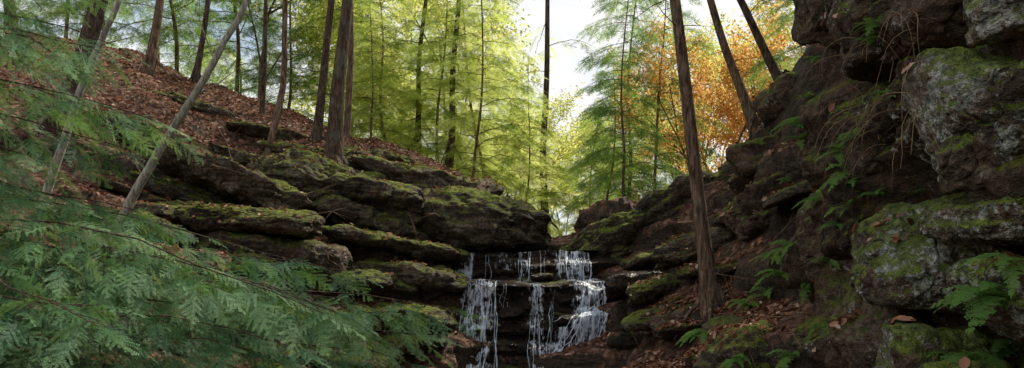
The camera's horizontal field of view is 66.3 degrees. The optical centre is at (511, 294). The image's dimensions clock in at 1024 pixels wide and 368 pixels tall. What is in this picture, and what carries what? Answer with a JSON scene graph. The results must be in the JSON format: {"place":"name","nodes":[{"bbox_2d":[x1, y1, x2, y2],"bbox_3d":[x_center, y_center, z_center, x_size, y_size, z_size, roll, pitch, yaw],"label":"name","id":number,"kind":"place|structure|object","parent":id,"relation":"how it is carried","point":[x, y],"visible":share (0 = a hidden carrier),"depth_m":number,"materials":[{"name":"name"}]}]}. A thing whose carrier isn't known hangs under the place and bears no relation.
{"place":"outdoors","nodes":[
{"label":"outdoors","id":0,"kind":"place"},
{"bbox_2d":[0,0,802,235],"label":"sky","id":1,"kind":"structure","parent":0,"point":[568,18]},
{"bbox_2d":[0,25,826,367],"bbox_3d":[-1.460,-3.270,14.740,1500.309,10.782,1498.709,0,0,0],"label":"terrain","id":2,"kind":"structure","parent":0,"point":[586,353],"depth_m":14.34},
{"bbox_2d":[13,0,107,141],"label":"hemlock tree","id":3,"kind":"object","parent":2,"relation":"on","point":[94,23],"visible":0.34,"depth_m":15.85,"materials":[{"name":"grey plant"}]},
{"bbox_2d":[33,0,132,225],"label":"birch tree","id":4,"kind":"object","parent":2,"relation":"on","point":[59,154],"visible":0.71,"depth_m":9.17,"materials":[{"name":"grey plant"}]},
{"bbox_2d":[15,0,155,42],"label":"hemlock tree","id":5,"kind":"object","parent":2,"relation":"on","point":[45,4],"visible":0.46,"depth_m":24.03,"materials":[{"name":"green plant"}]},
{"bbox_2d":[17,0,214,58],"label":"hemlock tree","id":6,"kind":"object","parent":2,"relation":"on","point":[135,30],"visible":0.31,"depth_m":29.30,"materials":[{"name":"green plant"}]},
{"bbox_2d":[138,0,171,81],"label":"hemlock tree","id":7,"kind":"object","parent":2,"relation":"on","point":[151,60],"visible":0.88,"depth_m":20.39,"materials":[{"name":"brown plant"}]},
{"bbox_2d":[63,0,248,75],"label":"hemlock tree","id":8,"kind":"object","parent":2,"relation":"on","point":[177,43],"visible":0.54,"depth_m":28.87,"materials":[{"name":"green plant"}]},
{"bbox_2d":[109,0,225,83],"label":"hemlock tree","id":9,"kind":"object","parent":2,"relation":"on","point":[158,56],"visible":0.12,"depth_m":38.22,"materials":[{"name":"green plant"}]},
{"bbox_2d":[113,0,249,229],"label":"birch tree","id":10,"kind":"object","parent":2,"relation":"on","point":[139,184],"visible":0.87,"depth_m":9.47,"materials":[{"name":"grey plant"}]},
{"bbox_2d":[128,170,236,203],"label":"sandstone ledge","id":11,"kind":"object","parent":2,"relation":"on","point":[171,189],"visible":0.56,"depth_m":15.22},
{"bbox_2d":[137,88,235,117],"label":"sandstone ledge","id":12,"kind":"object","parent":2,"relation":"on","point":[203,106],"visible":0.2,"depth_m":19.20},
{"bbox_2d":[188,0,210,84],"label":"hemlock tree","id":13,"kind":"object","parent":2,"relation":"on","point":[195,76],"visible":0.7,"depth_m":21.91,"materials":[{"name":"brown plant"}]},
{"bbox_2d":[107,114,315,210],"bbox_3d":[-5.775,-2.323,15.345,3.730,2.001,1.978,0,0,-16],"label":"sandstone ledge","id":14,"kind":"object","parent":2,"relation":"on","point":[257,189],"visible":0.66,"depth_m":14.74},
{"bbox_2d":[125,0,304,91],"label":"hemlock tree","id":15,"kind":"object","parent":2,"relation":"on","point":[237,41],"visible":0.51,"depth_m":27.95,"materials":[{"name":"green plant"}]},
{"bbox_2d":[189,0,275,103],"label":"hemlock tree","id":16,"kind":"object","parent":2,"relation":"on","point":[253,65],"visible":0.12,"depth_m":52.24,"materials":[{"name":"green plant"}]},
{"bbox_2d":[207,143,260,165],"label":"sandstone ledge","id":17,"kind":"object","parent":2,"relation":"on","point":[217,149],"visible":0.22,"depth_m":17.06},
{"bbox_2d":[157,199,324,238],"bbox_3d":[-5.276,-1.383,14.566,3.668,0.760,2.370,0,0,0],"label":"sandstone ledge","id":18,"kind":"object","parent":2,"relation":"on","point":[280,223],"visible":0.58,"depth_m":13.61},
{"bbox_2d":[0,0,494,367],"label":"hemlock tree","id":19,"kind":"object","parent":2,"relation":"on","point":[35,323],"visible":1,"depth_m":5.49,"materials":[{"name":"green plant"}]},
{"bbox_2d":[233,253,289,281],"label":"sandstone ledge","id":20,"kind":"object","parent":2,"relation":"on","point":[267,260],"visible":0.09,"depth_m":13.17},
{"bbox_2d":[226,121,308,139],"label":"sandstone ledge","id":21,"kind":"object","parent":2,"relation":"on","point":[251,129],"visible":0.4,"depth_m":18.76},
{"bbox_2d":[245,0,290,113],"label":"hemlock tree","id":22,"kind":"object","parent":2,"relation":"on","point":[264,71],"visible":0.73,"depth_m":19.91,"materials":[{"name":"brown plant"}]},
{"bbox_2d":[188,229,352,274],"bbox_3d":[-4.581,-0.773,14.444,3.309,1.040,2.001,0,0,0],"label":"sandstone ledge","id":23,"kind":"object","parent":2,"relation":"on","point":[311,251],"visible":0.54,"depth_m":13.73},
{"bbox_2d":[216,0,364,125],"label":"hemlock tree","id":24,"kind":"object","parent":2,"relation":"on","point":[256,28],"visible":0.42,"depth_m":26.96,"materials":[{"name":"green plant"}]},
{"bbox_2d":[262,0,327,154],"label":"hemlock tree","id":25,"kind":"object","parent":2,"relation":"on","point":[271,138],"visible":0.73,"depth_m":18.13,"materials":[{"name":"brown plant"}]},
{"bbox_2d":[187,0,405,97],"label":"beech tree","id":26,"kind":"object","parent":2,"relation":"on","point":[319,10],"visible":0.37,"depth_m":26.37,"materials":[{"name":"green plant"}]},
{"bbox_2d":[225,341,388,367],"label":"sandstone ledge","id":27,"kind":"object","parent":2,"relation":"on","point":[382,365],"visible":0.18,"depth_m":11.71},
{"bbox_2d":[256,139,361,170],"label":"sandstone ledge","id":28,"kind":"object","parent":2,"relation":"on","point":[279,146],"visible":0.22,"depth_m":17.83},
{"bbox_2d":[239,0,402,124],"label":"hemlock tree","id":29,"kind":"object","parent":2,"relation":"on","point":[307,54],"visible":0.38,"depth_m":25.13,"materials":[{"name":"green plant"}]},
{"bbox_2d":[297,0,356,171],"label":"hemlock tree","id":30,"kind":"object","parent":2,"relation":"on","point":[333,149],"visible":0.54,"depth_m":17.48,"materials":[{"name":"brown plant"}]},
{"bbox_2d":[244,0,422,142],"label":"hemlock tree","id":31,"kind":"object","parent":2,"relation":"on","point":[273,58],"visible":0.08,"depth_m":27.84,"materials":[{"name":"green plant"}]},
{"bbox_2d":[309,0,365,142],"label":"hemlock tree","id":32,"kind":"object","parent":2,"relation":"on","point":[316,132],"visible":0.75,"depth_m":19.03,"materials":[{"name":"brown plant"}]},
{"bbox_2d":[294,264,398,296],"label":"sandstone ledge","id":33,"kind":"object","parent":2,"relation":"on","point":[378,278],"visible":0.49,"depth_m":14.13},
{"bbox_2d":[316,9,390,137],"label":"hemlock tree","id":34,"kind":"object","parent":2,"relation":"on","point":[347,114],"visible":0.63,"depth_m":19.45,"materials":[{"name":"brown plant"}]},
{"bbox_2d":[312,194,434,242],"bbox_3d":[-2.949,-1.508,16.457,2.711,1.171,2.039,0,0,0],"label":"sandstone ledge","id":35,"kind":"object","parent":2,"relation":"on","point":[369,217],"visible":0.58,"depth_m":15.57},
{"bbox_2d":[249,148,424,224],"bbox_3d":[-3.736,-2.173,16.714,4.250,1.822,2.294,0,0,8],"label":"sandstone ledge","id":36,"kind":"object","parent":35,"relation":"on","point":[308,175],"visible":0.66,"depth_m":15.76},
{"bbox_2d":[324,0,427,151],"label":"hemlock tree","id":37,"kind":"object","parent":2,"relation":"on","point":[371,70],"visible":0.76,"depth_m":22.43,"materials":[{"name":"green plant"}]},
{"bbox_2d":[312,0,444,158],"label":"hemlock tree","id":38,"kind":"object","parent":2,"relation":"on","point":[396,45],"visible":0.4,"depth_m":24.03,"materials":[{"name":"green plant"}]},
{"bbox_2d":[343,144,424,164],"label":"sandstone ledge","id":39,"kind":"object","parent":2,"relation":"on","point":[393,156],"visible":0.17,"depth_m":18.01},
{"bbox_2d":[322,224,469,262],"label":"sandstone ledge","id":40,"kind":"object","parent":2,"relation":"on","point":[392,244],"visible":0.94,"depth_m":14.95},
{"bbox_2d":[347,332,445,358],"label":"sandstone ledge","id":41,"kind":"object","parent":2,"relation":"on","point":[424,348],"visible":0.34,"depth_m":13.49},
{"bbox_2d":[345,302,458,332],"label":"sandstone ledge","id":42,"kind":"object","parent":2,"relation":"on","point":[443,314],"visible":0.38,"depth_m":13.80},
{"bbox_2d":[353,258,468,291],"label":"sandstone ledge","id":43,"kind":"object","parent":2,"relation":"on","point":[423,276],"visible":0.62,"depth_m":14.62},
{"bbox_2d":[391,0,441,147],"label":"hemlock tree","id":44,"kind":"object","parent":2,"relation":"on","point":[421,35],"visible":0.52,"depth_m":23.92,"materials":[{"name":"brown plant"}]},
{"bbox_2d":[288,0,553,169],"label":"beech tree","id":45,"kind":"object","parent":2,"relation":"on","point":[417,5],"visible":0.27,"depth_m":26.48,"materials":[{"name":"green plant"}]},
{"bbox_2d":[350,155,504,195],"bbox_3d":[-1.879,-2.465,18.210,3.436,1.320,2.807,0,0,0],"label":"sandstone ledge","id":46,"kind":"object","parent":2,"relation":"on","point":[423,177],"visible":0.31,"depth_m":17.04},
{"bbox_2d":[414,217,465,249],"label":"sandstone ledge","id":47,"kind":"object","parent":2,"relation":"on","point":[434,233],"visible":0.24,"depth_m":15.98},
{"bbox_2d":[377,0,507,181],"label":"hemlock tree","id":48,"kind":"object","parent":2,"relation":"on","point":[414,92],"visible":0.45,"depth_m":23.08,"materials":[{"name":"green plant"}]},
{"bbox_2d":[89,162,820,367],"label":"broken rock slabs","id":49,"kind":"structure","parent":2,"relation":"on","point":[788,194],"depth_m":12.54,"materials":[{"name":"stone"}]},
{"bbox_2d":[441,0,472,167],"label":"hemlock tree","id":50,"kind":"object","parent":2,"relation":"on","point":[449,163],"visible":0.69,"depth_m":22.36,"materials":[{"name":"brown plant"}]},
{"bbox_2d":[393,0,531,195],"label":"hemlock tree","id":51,"kind":"object","parent":2,"relation":"on","point":[449,92],"visible":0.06,"depth_m":31.30,"materials":[{"name":"green plant"}]},
{"bbox_2d":[384,0,568,205],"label":"hemlock tree","id":52,"kind":"object","parent":2,"relation":"on","point":[504,158],"visible":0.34,"depth_m":24.40,"materials":[{"name":"green plant"}]},
{"bbox_2d":[422,186,551,252],"bbox_3d":[-1.052,-1.479,18.265,3.284,1.718,5.294,0,0,-16],"label":"sandstone ledge","id":53,"kind":"object","parent":2,"relation":"on","point":[511,224],"visible":0.61,"depth_m":15.97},
{"bbox_2d":[414,0,568,202],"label":"hemlock tree","id":54,"kind":"object","parent":2,"relation":"on","point":[513,127],"visible":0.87,"depth_m":21.93,"materials":[{"name":"green plant"}]},
{"bbox_2d":[443,0,565,233],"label":"hemlock tree","id":55,"kind":"object","parent":2,"relation":"on","point":[513,21],"visible":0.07,"depth_m":42.90,"materials":[{"name":"green plant"}]},
{"bbox_2d":[0,10,1023,367],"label":"fallen leaves","id":56,"kind":"object","parent":2,"relation":"on","point":[758,312],"depth_m":13.73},
{"bbox_2d":[479,70,570,236],"bbox_3d":[0.461,-6.427,39.840,5.789,10.833,7.037,0,0,-44],"label":"hemlock tree","id":57,"kind":"object","parent":2,"relation":"on","point":[557,223],"visible":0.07,"depth_m":39.75,"materials":[{"name":"green plant"}]},
{"bbox_2d":[492,60,585,237],"bbox_3d":[0.696,-4.347,25.272,3.797,6.405,3.237,-2,-3,9],"label":"hemlock tree","id":58,"kind":"object","parent":2,"relation":"on","point":[541,166],"visible":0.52,"depth_m":25.09,"materials":[{"name":"green plant"}]},
{"bbox_2d":[464,82,613,213],"bbox_3d":[1.062,-5.705,35.755,7.902,8.006,4.604,0,0,23],"label":"beech tree","id":59,"kind":"object","parent":2,"relation":"on","point":[571,138],"visible":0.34,"depth_m":35.28,"materials":[{"name":"green plant"}]},
{"bbox_2d":[454,250,629,367],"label":"waterfall rock face","id":60,"kind":"object","parent":2,"relation":"on","point":[513,339],"visible":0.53,"depth_m":15.09},
{"bbox_2d":[456,250,608,367],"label":"waterfall","id":61,"kind":"structure","parent":60,"relation":"on","point":[587,322],"depth_m":14.92,"materials":[{"name":"white liquid"}]},
{"bbox_2d":[508,0,597,233],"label":"hemlock tree","id":62,"kind":"object","parent":2,"relation":"on","point":[546,64],"visible":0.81,"depth_m":26.90,"materials":[{"name":"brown plant"}]},
{"bbox_2d":[515,104,612,233],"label":"beech tree","id":63,"kind":"object","parent":2,"relation":"on","point":[571,144],"visible":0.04,"depth_m":47.17,"materials":[{"name":"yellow plant"}]},
{"bbox_2d":[547,116,621,236],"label":"hemlock tree","id":64,"kind":"object","parent":2,"relation":"on","point":[583,137],"visible":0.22,"depth_m":31.17,"materials":[{"name":"green plant"}]},
{"bbox_2d":[556,55,653,229],"bbox_3d":[2.993,-4.058,22.856,3.585,6.016,3.304,0,0,-43],"label":"hemlock tree","id":65,"kind":"object","parent":2,"relation":"on","point":[598,128],"visible":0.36,"depth_m":22.67,"materials":[{"name":"green plant"}]},
{"bbox_2d":[561,0,681,200],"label":"hemlock tree","id":66,"kind":"object","parent":2,"relation":"on","point":[606,109],"visible":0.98,"depth_m":19.55,"materials":[{"name":"green plant"}]},
{"bbox_2d":[557,0,688,205],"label":"hemlock tree","id":67,"kind":"object","parent":2,"relation":"on","point":[615,50],"visible":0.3,"depth_m":26.34,"materials":[{"name":"green plant"}]},
{"bbox_2d":[607,332,644,349],"bbox_3d":[2.149,0.841,13.920,0.866,0.366,0.737,0,0,0],"label":"wet boulder","id":68,"kind":"object","parent":2,"relation":"on","point":[624,341],"visible":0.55,"depth_m":13.72,"materials":[{"name":"stone"}]},
{"bbox_2d":[620,308,651,331],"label":"sandstone ledge","id":69,"kind":"object","parent":2,"relation":"on","point":[631,323],"visible":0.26,"depth_m":12.81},
{"bbox_2d":[620,250,655,269],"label":"sandstone ledge","id":70,"kind":"object","parent":2,"relation":"on","point":[640,260],"visible":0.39,"depth_m":15.05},
{"bbox_2d":[606,269,670,292],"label":"sandstone ledge","id":71,"kind":"object","parent":2,"relation":"on","point":[620,282],"visible":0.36,"depth_m":14.42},
{"bbox_2d":[558,170,722,256],"bbox_3d":[3.262,-1.478,17.135,5.065,2.744,2.227,0,0,11],"label":"sandstone ledge","id":72,"kind":"object","parent":2,"relation":"on","point":[618,231],"visible":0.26,"depth_m":16.32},
{"bbox_2d":[563,40,724,200],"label":"beech tree","id":73,"kind":"object","parent":2,"relation":"on","point":[634,173],"visible":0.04,"depth_m":42.07,"materials":[{"name":"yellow plant"}]},
{"bbox_2d":[625,273,682,307],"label":"sandstone ledge","id":74,"kind":"object","parent":2,"relation":"on","point":[667,283],"visible":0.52,"depth_m":13.57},
{"bbox_2d":[588,0,732,200],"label":"hemlock tree","id":75,"kind":"object","parent":2,"relation":"on","point":[682,157],"visible":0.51,"depth_m":21.24,"materials":[{"name":"green plant"}]},
{"bbox_2d":[604,12,731,200],"bbox_3d":[4.413,-4.129,21.535,3.948,6.347,3.536,-4,-2,-22],"label":"maple tree","id":76,"kind":"object","parent":2,"relation":"on","point":[694,91],"visible":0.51,"depth_m":21.20,"materials":[{"name":"orange plant"}]},
{"bbox_2d":[614,0,749,340],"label":"hemlock tree","id":77,"kind":"object","parent":2,"relation":"on","point":[711,297],"visible":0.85,"depth_m":10.96,"materials":[{"name":"brown plant"}]},
{"bbox_2d":[628,6,756,175],"bbox_3d":[8.057,-7.654,34.853,6.117,11.386,10.072,0,0,-9],"label":"maple tree","id":78,"kind":"object","parent":2,"relation":"on","point":[701,59],"visible":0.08,"depth_m":34.43,"materials":[{"name":"orange plant"}]},
{"bbox_2d":[650,225,737,271],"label":"sandstone ledge","id":79,"kind":"object","parent":2,"relation":"on","point":[664,257],"visible":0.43,"depth_m":13.03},
{"bbox_2d":[660,76,765,174],"bbox_3d":[6.297,-4.004,25.774,3.771,6.339,4.212,3,2,-4],"label":"maple tree","id":80,"kind":"object","parent":2,"relation":"on","point":[715,160],"visible":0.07,"depth_m":25.51,"materials":[{"name":"orange plant"}]},
{"bbox_2d":[693,319,772,367],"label":"sandstone ledge","id":81,"kind":"object","parent":2,"relation":"on","point":[710,356],"visible":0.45,"depth_m":7.96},
{"bbox_2d":[706,0,761,142],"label":"hemlock tree","id":82,"kind":"object","parent":2,"relation":"on","point":[752,119],"visible":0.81,"depth_m":14.63,"materials":[{"name":"brown plant"}]},
{"bbox_2d":[672,0,806,171],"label":"maple tree","id":83,"kind":"object","parent":2,"relation":"on","point":[758,54],"visible":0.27,"depth_m":23.45,"materials":[{"name":"orange plant"}]},
{"bbox_2d":[695,48,792,170],"bbox_3d":[7.417,-4.419,24.003,4.007,6.183,4.475,-2,0,42],"label":"maple tree","id":84,"kind":"object","parent":2,"relation":"on","point":[728,110],"visible":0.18,"depth_m":23.76,"materials":[{"name":"orange plant"}]},
{"bbox_2d":[697,0,797,87],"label":"beech tree","id":85,"kind":"object","parent":2,"relation":"on","point":[791,8],"visible":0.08,"depth_m":25.01,"materials":[{"name":"orange plant"}]},
{"bbox_2d":[725,125,783,190],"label":"sandstone ledge","id":86,"kind":"object","parent":2,"relation":"on","point":[742,158],"visible":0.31,"depth_m":12.60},
{"bbox_2d":[723,171,791,240],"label":"sandstone ledge","id":87,"kind":"object","parent":2,"relation":"on","point":[734,222],"visible":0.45,"depth_m":11.55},
{"bbox_2d":[737,0,789,80],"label":"hemlock tree","id":88,"kind":"object","parent":2,"relation":"on","point":[772,65],"visible":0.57,"depth_m":13.40,"materials":[{"name":"brown plant"}]},
{"bbox_2d":[740,0,806,94],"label":"tree","id":89,"kind":"object","parent":2,"relation":"on","point":[776,57],"visible":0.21,"depth_m":17.03,"materials":[{"name":"green plant"}]},
{"bbox_2d":[751,72,797,129],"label":"sandstone ledge","id":90,"kind":"object","parent":2,"relation":"on","point":[771,106],"visible":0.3,"depth_m":12.78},
{"bbox_2d":[700,5,938,362],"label":"dry grass stems","id":91,"kind":"object","parent":2,"relation":"on","point":[851,85],"visible":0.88,"depth_m":5.93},
{"bbox_2d":[819,171,897,260],"bbox_3d":[2.980,-0.643,6.679,0.709,0.799,1.168,0,0,13],"label":"cliff boulder","id":92,"kind":"object","parent":2,"relation":"on","point":[835,243],"visible":0.35,"depth_m":6.41,"materials":[{"name":"stone"}]},
{"bbox_2d":[918,361,990,367],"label":"cliff boulder","id":93,"kind":"object","parent":2,"relation":"on","point":[950,364],"visible":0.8,"depth_m":4.27,"materials":[{"name":"stone"}]},
{"bbox_2d":[926,350,1007,367],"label":"fern","id":94,"kind":"object","parent":93,"relation":"on","point":[955,357],"visible":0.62,"depth_m":4.39,"materials":[{"name":"green plant"}]},
{"bbox_2d":[791,37,1023,367],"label":"sandstone cliff","id":95,"kind":"structure","parent":0,"point":[916,171],"depth_m":6.16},
{"bbox_2d":[780,197,838,290],"bbox_3d":[3.213,-0.525,7.743,0.890,0.978,1.140,0,0,0],"label":"cliff boulder","id":96,"kind":"object","parent":95,"relation":"attached to","point":[798,256],"visible":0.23,"depth_m":7.71,"materials":[{"name":"stone"}]},
{"bbox_2d":[795,105,825,188],"bbox_3d":[3.218,-1.499,7.582,0.796,0.967,1.260,0,0,-22],"label":"cliff boulder","id":97,"kind":"object","parent":95,"relation":"attached to","point":[810,140],"visible":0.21,"depth_m":7.73,"materials":[{"name":"stone"}]},
{"bbox_2d":[791,0,840,51],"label":"cliff boulder","id":98,"kind":"object","parent":95,"relation":"on","point":[807,28],"visible":0.29,"depth_m":7.42,"materials":[{"name":"stone"}]},
{"bbox_2d":[827,79,895,178],"bbox_3d":[3.042,-1.315,6.410,0.621,0.930,1.224,0,0,-7],"label":"cliff boulder","id":99,"kind":"object","parent":95,"relation":"attached to","point":[867,165],"visible":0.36,"depth_m":6.28,"materials":[{"name":"stone"}]},
{"bbox_2d":[826,0,924,82],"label":"cliff boulder","id":100,"kind":"object","parent":95,"relation":"on","point":[851,14],"visible":0.48,"depth_m":6.06,"materials":[{"name":"stone"}]},
{"bbox_2d":[824,283,933,367],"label":"cliff boulder","id":101,"kind":"object","parent":95,"relation":"attached to","point":[854,343],"visible":0.46,"depth_m":5.75,"materials":[{"name":"stone"}]},
{"bbox_2d":[875,47,948,126],"bbox_3d":[2.989,-1.465,5.729,0.500,0.502,0.739,0,0,0],"label":"cliff boulder","id":102,"kind":"object","parent":95,"relation":"attached to","point":[896,117],"visible":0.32,"depth_m":5.65,"materials":[{"name":"stone"}]},
{"bbox_2d":[879,0,968,48],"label":"cliff boulder","id":103,"kind":"object","parent":95,"relation":"on","point":[942,24],"visible":0.62,"depth_m":5.14,"materials":[{"name":"stone"}]},
{"bbox_2d":[849,192,1017,317],"bbox_3d":[2.899,-0.266,5.410,1.040,0.831,1.065,0,0,37],"label":"cliff boulder","id":104,"kind":"object","parent":95,"relation":"attached to","point":[910,271],"visible":0.6,"depth_m":5.12,"materials":[{"name":"stone"}]},
{"bbox_2d":[874,323,1013,367],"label":"cliff boulder","id":105,"kind":"object","parent":95,"relation":"attached to","point":[907,345],"visible":0.84,"depth_m":4.59,"materials":[{"name":"stone"}]},
{"bbox_2d":[984,338,1023,361],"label":"fern","id":106,"kind":"object","parent":105,"relation":"on","point":[997,347],"visible":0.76,"depth_m":4.88,"materials":[{"name":"green plant"}]},
{"bbox_2d":[902,46,1023,194],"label":"cliff boulder","id":107,"kind":"object","parent":95,"relation":"attached to","point":[972,104],"visible":0.89,"depth_m":4.50,"materials":[{"name":"stone"}]},
{"bbox_2d":[919,196,1023,247],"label":"cliff boulder","id":108,"kind":"object","parent":95,"relation":"on","point":[999,222],"visible":0.97,"depth_m":4.47,"materials":[{"name":"stone"}]},
{"bbox_2d":[946,255,1023,341],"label":"cliff boulder","id":109,"kind":"object","parent":95,"relation":"on","point":[1009,322],"visible":0.6,"depth_m":4.21,"materials":[{"name":"stone"}]},
{"bbox_2d":[930,280,1023,334],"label":"fern","id":110,"kind":"object","parent":109,"relation":"on","point":[987,294],"visible":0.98,"depth_m":3.98,"materials":[{"name":"green plant"}]},
{"bbox_2d":[957,251,1023,297],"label":"fern","id":111,"kind":"object","parent":109,"relation":"on","point":[1011,274],"visible":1,"depth_m":3.90,"materials":[{"name":"green plant"}]},
{"bbox_2d":[963,0,1023,46],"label":"cliff boulder","id":112,"kind":"object","parent":95,"relation":"attached to","point":[990,22],"visible":0.88,"depth_m":4.32,"materials":[{"name":"stone"}]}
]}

